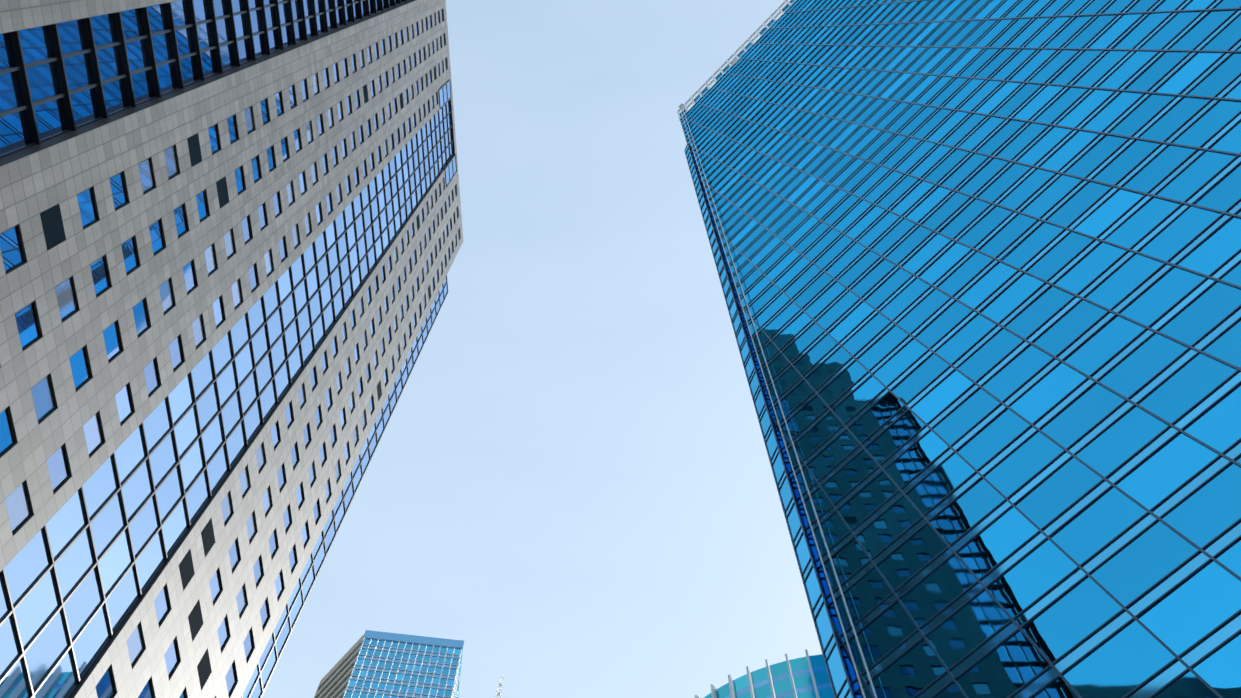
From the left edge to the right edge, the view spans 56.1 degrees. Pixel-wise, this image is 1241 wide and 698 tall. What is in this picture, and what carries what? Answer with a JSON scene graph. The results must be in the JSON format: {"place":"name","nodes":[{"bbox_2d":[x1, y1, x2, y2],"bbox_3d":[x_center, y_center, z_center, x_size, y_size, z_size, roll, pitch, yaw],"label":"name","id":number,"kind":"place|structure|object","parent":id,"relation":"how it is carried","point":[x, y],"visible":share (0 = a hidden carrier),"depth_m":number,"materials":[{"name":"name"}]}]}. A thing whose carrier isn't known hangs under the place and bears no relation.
{"place":"outdoors","nodes":[
{"label":"outdoors","id":0,"kind":"place"},
{"bbox_2d":[261,0,821,697],"label":"sky","id":1,"kind":"structure","parent":0,"point":[570,481],"materials":[{"name":"blue"}]},
{"bbox_3d":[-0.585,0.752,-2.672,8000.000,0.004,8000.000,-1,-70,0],"label":"ground","id":2,"kind":"structure","parent":0,"visible":0},
{"bbox_2d":[0,0,462,697],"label":"tower","id":3,"kind":"structure","parent":2,"relation":"on","point":[230,238],"depth_m":70.42,"materials":[{"name":"concrete"}]},
{"bbox_2d":[0,0,179,33],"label":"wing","id":4,"kind":"structure","parent":3,"relation":"attached to","point":[16,15],"depth_m":52.72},
{"bbox_2d":[314,635,363,697],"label":"tower flank","id":5,"kind":"object","parent":2,"relation":"on","point":[334,683],"visible":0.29,"depth_m":276.01,"materials":[{"name":"beige concrete"}]},
{"bbox_2d":[343,630,463,697],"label":"tower","id":6,"kind":"structure","parent":2,"relation":"on","point":[391,665],"depth_m":270.43,"materials":[{"name":"teal glass"}]},
{"bbox_2d":[495,675,502,697],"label":"mast tower","id":7,"kind":"structure","parent":2,"relation":"on","point":[500,692],"depth_m":338.18,"materials":[{"name":"white metal"}]},
{"bbox_2d":[694,649,833,697],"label":"curved tower","id":8,"kind":"structure","parent":2,"relation":"on","point":[807,676],"depth_m":168.61,"materials":[{"name":"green glass"}]},
{"bbox_2d":[677,0,1240,697],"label":"tower","id":9,"kind":"structure","parent":2,"relation":"on","point":[977,262],"depth_m":73.56,"materials":[{"name":"blue glass"}]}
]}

